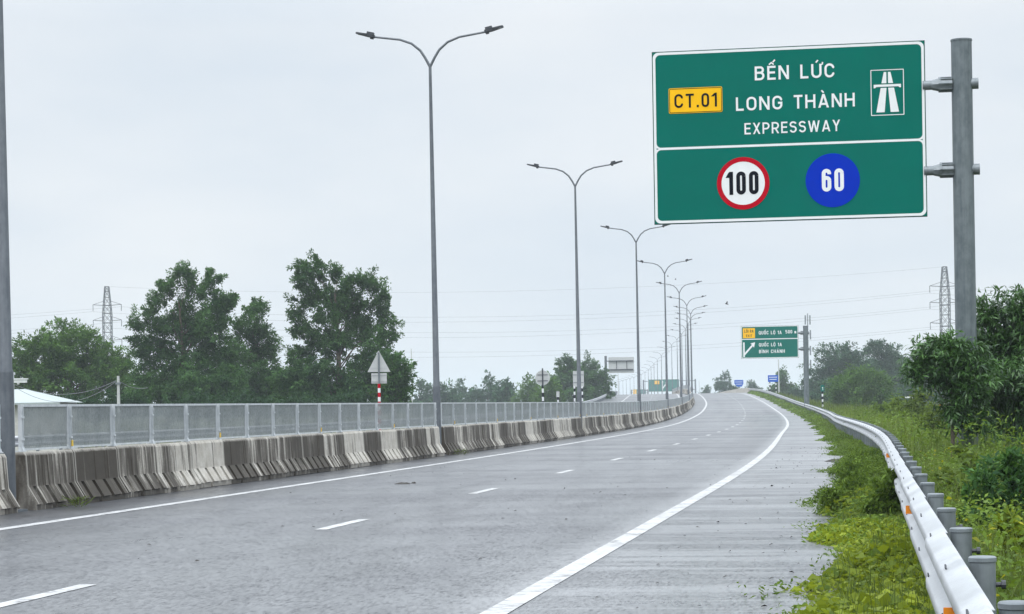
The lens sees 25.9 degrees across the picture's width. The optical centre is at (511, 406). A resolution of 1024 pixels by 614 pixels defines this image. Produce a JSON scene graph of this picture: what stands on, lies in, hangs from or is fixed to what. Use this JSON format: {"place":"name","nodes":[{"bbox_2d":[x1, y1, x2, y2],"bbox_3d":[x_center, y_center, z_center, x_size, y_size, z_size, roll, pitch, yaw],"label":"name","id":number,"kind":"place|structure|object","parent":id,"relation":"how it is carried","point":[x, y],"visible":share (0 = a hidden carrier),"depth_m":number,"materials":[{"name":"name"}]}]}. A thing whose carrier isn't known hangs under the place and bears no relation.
{"place":"outdoors","nodes":[
{"label":"outdoors","id":0,"kind":"place"},
{"bbox_2d":[14,389,79,452],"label":"shed","id":1,"kind":"structure","parent":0,"point":[20,397],"depth_m":110.92,"materials":[{"name":"white metal"}]},
{"bbox_2d":[78,422,493,447],"bbox_3d":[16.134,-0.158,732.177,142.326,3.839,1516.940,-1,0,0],"label":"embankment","id":2,"kind":"structure","parent":0,"point":[231,438],"depth_m":156.00,"materials":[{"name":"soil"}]},
{"bbox_2d":[14,372,27,417],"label":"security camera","id":3,"kind":"object","parent":2,"relation":"on","point":[19,380],"visible":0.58,"depth_m":99.90,"materials":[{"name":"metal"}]},
{"bbox_2d":[47,383,150,446],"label":"bush","id":4,"kind":"object","parent":2,"relation":"on","point":[131,400],"visible":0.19,"depth_m":127.74,"materials":[{"name":"green plant"}]},
{"bbox_2d":[115,376,120,403],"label":"utility pole","id":5,"kind":"object","parent":2,"relation":"on","point":[117,383],"visible":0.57,"depth_m":104.95,"materials":[{"name":"concrete"}]},
{"bbox_2d":[122,259,258,403],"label":"tall tree","id":6,"kind":"object","parent":2,"relation":"on","point":[193,370],"visible":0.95,"depth_m":149.52,"materials":[{"name":"green plant"}]},
{"bbox_2d":[161,386,273,403],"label":"bush","id":7,"kind":"object","parent":2,"relation":"on","point":[198,397],"visible":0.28,"depth_m":131.65,"materials":[{"name":"green plant"}]},
{"bbox_2d":[226,296,286,402],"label":"slender tree","id":8,"kind":"object","parent":2,"relation":"on","point":[259,371],"visible":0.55,"depth_m":157.34,"materials":[{"name":"green plant"}]},
{"bbox_2d":[15,391,616,450],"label":"guard rail","id":9,"kind":"object","parent":2,"relation":"on","point":[600,398],"visible":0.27,"depth_m":274.69,"materials":[{"name":"metal"}]},
{"bbox_2d":[261,386,381,402],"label":"bush","id":10,"kind":"object","parent":2,"relation":"on","point":[350,398],"visible":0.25,"depth_m":135.40,"materials":[{"name":"green plant"}]},
{"bbox_2d":[263,248,414,402],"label":"tall tree","id":11,"kind":"object","parent":2,"relation":"on","point":[302,372],"visible":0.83,"depth_m":149.54,"materials":[{"name":"green plant"}]},
{"bbox_2d":[535,368,549,401],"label":"prohibition sign","id":12,"kind":"object","parent":2,"relation":"on","point":[542,377],"visible":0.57,"depth_m":160.00,"materials":[{"name":"metal"}]},
{"bbox_2d":[573,371,583,417],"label":"information sign","id":13,"kind":"object","parent":2,"relation":"on","point":[575,379],"visible":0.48,"depth_m":184.98,"materials":[{"name":"metal"}]},
{"bbox_2d":[604,356,633,373],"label":"road sign","id":14,"kind":"object","parent":2,"relation":"on","point":[621,364],"visible":0.75,"depth_m":400.17,"materials":[{"name":"metal"}]},
{"bbox_2d":[643,379,695,393],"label":"sign gantry","id":15,"kind":"object","parent":2,"relation":"on","point":[662,386],"visible":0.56,"depth_m":899.54,"materials":[{"name":"metal"}]},
{"bbox_2d":[719,388,749,392],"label":"bridge parapet","id":16,"kind":"structure","parent":2,"relation":"on","point":[743,390],"depth_m":438.19,"materials":[{"name":"concrete"}]},
{"bbox_2d":[768,375,777,393],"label":"information sign","id":17,"kind":"object","parent":2,"relation":"on","point":[772,378],"visible":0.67,"depth_m":335.00,"materials":[{"name":"blue metal"}]},
{"bbox_2d":[741,325,809,408],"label":"road sign","id":18,"kind":"object","parent":2,"relation":"on","point":[780,341],"visible":0.99,"depth_m":205.30,"materials":[{"name":"metal"}]},
{"bbox_2d":[747,390,825,421],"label":"verge weeds","id":19,"kind":"object","parent":2,"relation":"on","point":[779,402],"visible":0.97,"depth_m":226.00,"materials":[{"name":"green plant"}]},
{"bbox_2d":[763,396,868,455],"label":"verge grass","id":20,"kind":"structure","parent":2,"relation":"on","point":[832,430],"depth_m":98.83,"materials":[{"name":"green plant"}]},
{"bbox_2d":[652,38,979,447],"bbox_3d":[5.527,-2.169,40.460,5.865,8.760,0.388,-1,0,10],"label":"road sign","id":21,"kind":"object","parent":2,"relation":"on","point":[805,132],"visible":0.98,"depth_m":40.44,"materials":[{"name":"metal"}]},
{"bbox_2d":[807,465,881,514],"bbox_3d":[4.190,1.052,27.626,1.107,0.683,0.859,-1,0,0],"label":"shrub","id":22,"kind":"object","parent":2,"relation":"on","point":[832,493],"visible":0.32,"depth_m":27.51,"materials":[{"name":"green plant"}]},
{"bbox_2d":[826,444,882,476],"bbox_3d":[6.409,1.007,41.077,1.281,0.702,0.925,-1,0,0],"label":"shrub","id":23,"kind":"object","parent":2,"relation":"on","point":[865,451],"visible":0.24,"depth_m":41.04,"materials":[{"name":"green plant"}]},
{"bbox_2d":[802,441,909,552],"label":"verge weeds","id":24,"kind":"object","parent":2,"relation":"on","point":[876,469],"visible":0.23,"depth_m":26.24,"materials":[{"name":"green plant"}]},
{"bbox_2d":[829,451,885,486],"bbox_3d":[5.240,1.020,33.492,0.981,0.713,0.869,-1,0,17],"label":"shrub","id":25,"kind":"object","parent":2,"relation":"on","point":[851,466],"visible":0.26,"depth_m":33.47,"materials":[{"name":"green plant"}]},
{"bbox_2d":[781,445,935,613],"bbox_3d":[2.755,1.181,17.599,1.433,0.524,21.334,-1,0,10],"label":"verge weeds","id":26,"kind":"object","parent":2,"relation":"on","point":[820,603],"visible":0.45,"depth_m":16.47,"materials":[{"name":"green plant"}]},
{"bbox_2d":[856,464,903,518],"bbox_3d":[4.246,1.016,24.530,0.949,0.774,0.603,-1,0,16],"label":"shrub","id":27,"kind":"object","parent":2,"relation":"on","point":[886,500],"visible":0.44,"depth_m":24.46,"materials":[{"name":"green plant"}]},
{"bbox_2d":[749,388,1023,613],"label":"guard rail","id":28,"kind":"object","parent":2,"relation":"on","point":[960,578],"visible":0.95,"depth_m":10.92,"materials":[{"name":"metal"}]},
{"bbox_2d":[776,391,1002,420],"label":"tall grass","id":29,"kind":"structure","parent":2,"relation":"on","point":[828,406],"depth_m":208.74,"materials":[{"name":"green plant"}]},
{"bbox_2d":[861,401,917,417],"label":"shrub","id":30,"kind":"object","parent":2,"relation":"on","point":[880,407],"visible":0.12,"depth_m":119.76,"materials":[{"name":"green plant"}]},
{"bbox_2d":[872,385,937,420],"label":"shrub","id":31,"kind":"object","parent":2,"relation":"on","point":[914,399],"visible":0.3,"depth_m":84.48,"materials":[{"name":"green plant"}]},
{"bbox_2d":[812,439,999,613],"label":"verge grass","id":32,"kind":"structure","parent":2,"relation":"on","point":[925,593],"depth_m":16.05,"materials":[{"name":"green plant"}]},
{"bbox_2d":[897,402,949,439],"bbox_3d":[12.011,0.604,62.021,2.701,1.628,2.043,-1,0,-20],"label":"shrub","id":33,"kind":"object","parent":2,"relation":"on","point":[930,415],"visible":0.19,"depth_m":61.56,"materials":[{"name":"green plant"}]},
{"bbox_2d":[834,393,1023,603],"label":"field weeds","id":34,"kind":"object","parent":2,"relation":"on","point":[1018,549],"visible":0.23,"depth_m":27.63,"materials":[{"name":"green plant"}]},
{"bbox_2d":[891,324,1002,456],"bbox_3d":[7.687,0.052,39.385,1.975,3.051,1.389,-1,0,0],"label":"leafy shrub","id":35,"kind":"object","parent":2,"relation":"on","point":[957,372],"visible":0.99,"depth_m":39.22,"materials":[{"name":"green plant"}]},
{"bbox_2d":[929,443,1005,507],"bbox_3d":[5.376,0.911,26.069,1.133,0.973,1.093,-1,0,0],"label":"weed clump","id":36,"kind":"object","parent":2,"relation":"on","point":[968,454],"visible":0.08,"depth_m":26.00,"materials":[{"name":"green plant"}]},
{"bbox_2d":[956,435,1023,534],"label":"shrub","id":37,"kind":"object","parent":2,"relation":"on","point":[1009,471],"visible":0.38,"depth_m":19.88,"materials":[{"name":"green plant"}]},
{"bbox_2d":[976,283,1023,453],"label":"leafy tree","id":38,"kind":"object","parent":2,"relation":"on","point":[1007,399],"visible":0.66,"depth_m":41.01,"materials":[{"name":"green plant"}]},
{"bbox_2d":[981,505,1023,595],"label":"weed clump","id":39,"kind":"object","parent":2,"relation":"on","point":[1005,520],"visible":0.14,"depth_m":14.96,"materials":[{"name":"green plant"}]},
{"bbox_2d":[0,393,843,613],"bbox_3d":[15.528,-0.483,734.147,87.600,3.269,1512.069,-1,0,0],"label":"road","id":40,"kind":"structure","parent":0,"point":[432,540],"depth_m":24.52,"materials":[{"name":"grey asphalt"}]},
{"bbox_2d":[0,454,19,514],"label":"concrete barrier","id":41,"kind":"object","parent":40,"relation":"on","point":[9,504],"visible":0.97,"depth_m":31.49,"materials":[{"name":"grey concrete"}]},
{"bbox_2d":[0,0,27,511],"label":"street lamp","id":42,"kind":"object","parent":40,"relation":"on","point":[7,426],"visible":0.77,"depth_m":31.93,"materials":[{"name":"metal"}]},
{"bbox_2d":[61,494,96,506],"bbox_3d":[-6.499,1.417,33.300,0.505,0.239,0.512,-1,0,-37],"label":"weed tuft","id":43,"kind":"object","parent":40,"relation":"on","point":[76,500],"visible":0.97,"depth_m":33.31,"materials":[{"name":"green plant"}]},
{"bbox_2d":[15,426,445,509],"bbox_3d":[-4.668,1.049,48.289,0.627,0.871,32.149,-1,0,9],"label":"concrete barrier","id":44,"kind":"object","parent":40,"relation":"on","point":[46,479],"visible":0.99,"depth_m":40.42,"materials":[{"name":"grey concrete"}]},
{"bbox_2d":[15,403,436,451],"bbox_3d":[-4.680,0.280,48.308,0.150,0.691,32.165,-1,0,9],"label":"fence","id":45,"kind":"object","parent":44,"relation":"on","point":[55,426],"visible":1,"depth_m":40.83,"materials":[{"name":"metal"}]},
{"bbox_2d":[0,393,706,529],"bbox_3d":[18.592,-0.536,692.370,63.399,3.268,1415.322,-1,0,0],"label":"edge line","id":46,"kind":"object","parent":40,"relation":"on","point":[24,525],"visible":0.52,"depth_m":38.81,"materials":[{"name":"white paint"}]},
{"bbox_2d":[0,394,745,606],"bbox_3d":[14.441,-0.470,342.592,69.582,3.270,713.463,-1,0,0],"label":"lane line","id":47,"kind":"object","parent":40,"relation":"on","point":[32,597],"visible":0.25,"depth_m":17.85,"materials":[{"name":"white paint"}]},
{"bbox_2d":[368,351,389,429],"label":"warning sign","id":48,"kind":"object","parent":40,"relation":"on","point":[378,365],"visible":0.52,"depth_m":80.00,"materials":[{"name":"metal"}]},
{"bbox_2d":[356,25,503,455],"bbox_3d":[-2.269,-4.742,64.504,4.337,12.356,0.420,-1,0,9],"label":"street lamp","id":49,"kind":"object","parent":40,"relation":"on","point":[436,378],"visible":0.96,"depth_m":64.44,"materials":[{"name":"metal"}]},
{"bbox_2d":[441,417,585,454],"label":"concrete barrier","id":50,"kind":"object","parent":40,"relation":"on","point":[478,437],"visible":0.94,"depth_m":76.34,"materials":[{"name":"grey concrete"}]},
{"bbox_2d":[441,402,579,425],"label":"fence","id":51,"kind":"object","parent":50,"relation":"on","point":[458,413],"visible":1,"depth_m":76.97,"materials":[{"name":"metal"}]},
{"bbox_2d":[527,160,622,418],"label":"street lamp","id":52,"kind":"object","parent":40,"relation":"on","point":[579,391],"visible":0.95,"depth_m":100.44,"materials":[{"name":"metal"}]},
{"bbox_2d":[582,412,643,435],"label":"concrete barrier","id":53,"kind":"object","parent":40,"relation":"on","point":[592,425],"visible":0.92,"depth_m":113.47,"materials":[{"name":"grey concrete"}]},
{"bbox_2d":[582,401,639,416],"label":"fence","id":54,"kind":"object","parent":53,"relation":"on","point":[601,408],"visible":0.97,"depth_m":114.85,"materials":[{"name":"metal"}]},
{"bbox_2d":[480,393,788,613],"bbox_3d":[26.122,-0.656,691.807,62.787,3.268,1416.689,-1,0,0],"label":"edge line","id":55,"kind":"object","parent":40,"relation":"on","point":[515,601],"visible":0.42,"depth_m":21.21,"materials":[{"name":"white paint"}]},
{"bbox_2d":[601,224,670,411],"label":"street lamp","id":56,"kind":"object","parent":40,"relation":"on","point":[638,364],"visible":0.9,"depth_m":136.45,"materials":[{"name":"metal"}]},
{"bbox_2d":[641,408,670,425],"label":"concrete barrier","id":57,"kind":"object","parent":40,"relation":"on","point":[653,417],"visible":0.89,"depth_m":150.29,"materials":[{"name":"grey concrete"}]},
{"bbox_2d":[641,399,667,411],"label":"fence","id":58,"kind":"object","parent":57,"relation":"on","point":[646,406],"visible":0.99,"depth_m":151.38,"materials":[{"name":"metal"}]},
{"bbox_2d":[637,259,691,408],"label":"street lamp","id":59,"kind":"object","parent":40,"relation":"on","point":[666,366],"visible":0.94,"depth_m":172.45,"materials":[{"name":"metal"}]},
{"bbox_2d":[669,404,683,418],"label":"concrete barrier","id":60,"kind":"object","parent":40,"relation":"on","point":[676,411],"visible":0.8,"depth_m":186.84,"materials":[{"name":"grey concrete"}]},
{"bbox_2d":[669,397,681,407],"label":"fence","id":61,"kind":"object","parent":60,"relation":"on","point":[673,402],"visible":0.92,"depth_m":189.49,"materials":[{"name":"metal"}]},
{"bbox_2d":[656,281,701,404],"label":"street lamp","id":62,"kind":"object","parent":40,"relation":"on","point":[680,338],"visible":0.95,"depth_m":208.45,"materials":[{"name":"metal"}]},
{"bbox_2d":[673,323,695,384],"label":"street lamp","id":63,"kind":"object","parent":40,"relation":"on","point":[685,351],"visible":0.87,"depth_m":388.45,"materials":[{"name":"metal"}]},
{"bbox_2d":[667,296,703,400],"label":"street lamp","id":64,"kind":"object","parent":40,"relation":"on","point":[688,391],"visible":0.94,"depth_m":244.45,"materials":[{"name":"metal"}]},
{"bbox_2d":[683,401,690,412],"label":"concrete barrier","id":65,"kind":"object","parent":40,"relation":"on","point":[686,406],"visible":0.71,"depth_m":223.79,"materials":[{"name":"grey concrete"}]},
{"bbox_2d":[674,305,707,391],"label":"street lamp","id":66,"kind":"object","parent":40,"relation":"on","point":[691,349],"visible":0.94,"depth_m":280.44,"materials":[{"name":"metal"}]},
{"bbox_2d":[736,442,845,613],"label":"verge weeds","id":67,"kind":"object","parent":40,"relation":"on","point":[796,593],"visible":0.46,"depth_m":19.55,"materials":[{"name":"green plant"}]},
{"bbox_2d":[3,0,1023,403],"label":"sky","id":68,"kind":"structure","parent":0,"point":[240,139],"materials":[{"name":"white"}]},
{"bbox_2d":[823,405,1023,465],"bbox_3d":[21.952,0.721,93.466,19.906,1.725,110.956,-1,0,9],"label":"tall grass","id":69,"kind":"structure","parent":0,"point":[892,428],"depth_m":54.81,"materials":[{"name":"green plant"}]},
{"bbox_2d":[878,418,1023,613],"bbox_3d":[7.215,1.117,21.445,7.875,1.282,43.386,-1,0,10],"label":"tall grass","id":70,"kind":"structure","parent":0,"point":[1011,573],"depth_m":14.75,"materials":[{"name":"green plant"}]},
{"label":"ground","id":71,"kind":"structure","parent":0,"visible":0},
{"bbox_2d":[12,316,139,403],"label":"broad tree","id":72,"kind":"object","parent":71,"relation":"on","point":[61,365],"visible":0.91,"depth_m":166.26,"materials":[{"name":"green plant"}]},
{"bbox_2d":[93,286,121,400],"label":"pylon","id":73,"kind":"object","parent":71,"relation":"on","point":[110,313],"visible":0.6,"depth_m":519.93,"materials":[{"name":"metal"}]},
{"bbox_2d":[21,304,954,332],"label":"power line","id":74,"kind":"object","parent":73,"relation":"hanging from","point":[604,329],"visible":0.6,"depth_m":501.37,"materials":[{"name":"grey metal"}]},
{"bbox_2d":[15,288,992,316],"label":"power line","id":75,"kind":"object","parent":73,"relation":"hanging from","point":[585,314],"visible":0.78,"depth_m":501.00,"materials":[{"name":"grey metal"}]},
{"bbox_2d":[127,267,935,292],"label":"power line","id":76,"kind":"object","parent":73,"relation":"hanging from","point":[567,289],"visible":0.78,"depth_m":504.15,"materials":[{"name":"grey metal"}]},
{"bbox_2d":[116,325,946,351],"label":"power line","id":77,"kind":"object","parent":73,"relation":"hanging from","point":[670,346],"visible":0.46,"depth_m":500.65,"materials":[{"name":"grey metal"}]},
{"bbox_2d":[129,329,947,356],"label":"power line","id":78,"kind":"object","parent":73,"relation":"hanging from","point":[684,349],"visible":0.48,"depth_m":498.46,"materials":[{"name":"grey metal"}]},
{"bbox_2d":[111,361,207,397],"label":"bush","id":79,"kind":"object","parent":71,"relation":"on","point":[128,389],"visible":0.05,"depth_m":164.99,"materials":[{"name":"green plant"}]},
{"bbox_2d":[367,346,417,428],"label":"leaning tree","id":80,"kind":"object","parent":71,"relation":"on","point":[397,386],"visible":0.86,"depth_m":139.72,"materials":[{"name":"green plant"}]},
{"bbox_2d":[405,377,432,402],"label":"distant tree","id":81,"kind":"object","parent":71,"relation":"on","point":[425,392],"visible":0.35,"depth_m":429.37,"materials":[{"name":"green plant"}]},
{"bbox_2d":[419,378,463,402],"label":"distant tree","id":82,"kind":"object","parent":71,"relation":"on","point":[446,396],"visible":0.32,"depth_m":398.83,"materials":[{"name":"green plant"}]},
{"bbox_2d":[448,378,472,401],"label":"distant tree","id":83,"kind":"object","parent":71,"relation":"on","point":[462,389],"visible":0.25,"depth_m":469.71,"materials":[{"name":"green plant"}]},
{"bbox_2d":[463,369,502,401],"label":"distant tree","id":84,"kind":"object","parent":71,"relation":"on","point":[475,395],"visible":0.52,"depth_m":419.08,"materials":[{"name":"green plant"}]},
{"bbox_2d":[489,377,520,401],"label":"distant tree","id":85,"kind":"object","parent":71,"relation":"on","point":[506,391],"visible":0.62,"depth_m":379.87,"materials":[{"name":"green plant"}]},
{"bbox_2d":[508,372,541,401],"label":"distant tree","id":86,"kind":"object","parent":71,"relation":"on","point":[531,386],"visible":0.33,"depth_m":329.66,"materials":[{"name":"green plant"}]},
{"bbox_2d":[528,371,570,401],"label":"distant tree","id":87,"kind":"object","parent":71,"relation":"on","point":[550,389],"visible":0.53,"depth_m":299.54,"materials":[{"name":"green plant"}]},
{"bbox_2d":[550,350,616,401],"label":"dark tree","id":88,"kind":"object","parent":71,"relation":"on","point":[593,389],"visible":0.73,"depth_m":334.03,"materials":[{"name":"green plant"}]},
{"bbox_2d":[698,385,714,392],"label":"distant tree","id":89,"kind":"object","parent":71,"relation":"on","point":[706,389],"visible":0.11,"depth_m":699.30,"materials":[{"name":"green plant"}]},
{"bbox_2d":[712,370,739,392],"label":"distant tree","id":90,"kind":"object","parent":71,"relation":"on","point":[722,385],"visible":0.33,"depth_m":559.27,"materials":[{"name":"green plant"}]},
{"bbox_2d":[745,379,763,388],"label":"distant tree","id":91,"kind":"object","parent":71,"relation":"on","point":[751,384],"visible":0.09,"depth_m":599.58,"materials":[{"name":"green plant"}]},
{"bbox_2d":[766,364,796,394],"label":"distant tree","id":92,"kind":"object","parent":71,"relation":"on","point":[783,380],"visible":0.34,"depth_m":439.00,"materials":[{"name":"green plant"}]},
{"bbox_2d":[784,373,814,396],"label":"distant tree","id":93,"kind":"object","parent":71,"relation":"on","point":[797,391],"visible":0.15,"depth_m":419.83,"materials":[{"name":"green plant"}]},
{"bbox_2d":[805,313,810,367],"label":"telecom mast","id":94,"kind":"object","parent":71,"relation":"on","point":[810,333],"visible":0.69,"depth_m":479.90,"materials":[{"name":"metal"}]},
{"bbox_2d":[800,377,833,402],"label":"distant tree","id":95,"kind":"object","parent":71,"relation":"on","point":[817,396],"visible":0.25,"depth_m":299.24,"materials":[{"name":"green plant"}]},
{"bbox_2d":[798,340,889,394],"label":"distant tree","id":96,"kind":"object","parent":71,"relation":"on","point":[847,355],"visible":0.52,"depth_m":358.59,"materials":[{"name":"green plant"}]},
{"bbox_2d":[823,362,902,407],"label":"distant tree","id":97,"kind":"object","parent":71,"relation":"on","point":[846,388],"visible":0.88,"depth_m":239.18,"materials":[{"name":"green plant"}]},
{"bbox_2d":[862,338,917,395],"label":"distant tree","id":98,"kind":"object","parent":71,"relation":"on","point":[890,357],"visible":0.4,"depth_m":368.64,"materials":[{"name":"green plant"}]},
{"bbox_2d":[887,377,942,405],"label":"distant tree","id":99,"kind":"object","parent":71,"relation":"on","point":[905,392],"visible":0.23,"depth_m":299.11,"materials":[{"name":"green plant"}]},
{"bbox_2d":[929,266,954,338],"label":"pylon","id":100,"kind":"object","parent":71,"relation":"on","point":[944,299],"visible":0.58,"depth_m":489.93,"materials":[{"name":"metal"}]},
{"bbox_2d":[11,309,948,337],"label":"power line","id":101,"kind":"object","parent":100,"relation":"hanging from","point":[626,332],"visible":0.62,"depth_m":499.71,"materials":[{"name":"grey metal"}]},
{"bbox_2d":[18,293,1004,321],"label":"power line","id":102,"kind":"object","parent":100,"relation":"attached to","point":[587,318],"visible":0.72,"depth_m":500.20,"materials":[{"name":"grey metal"}]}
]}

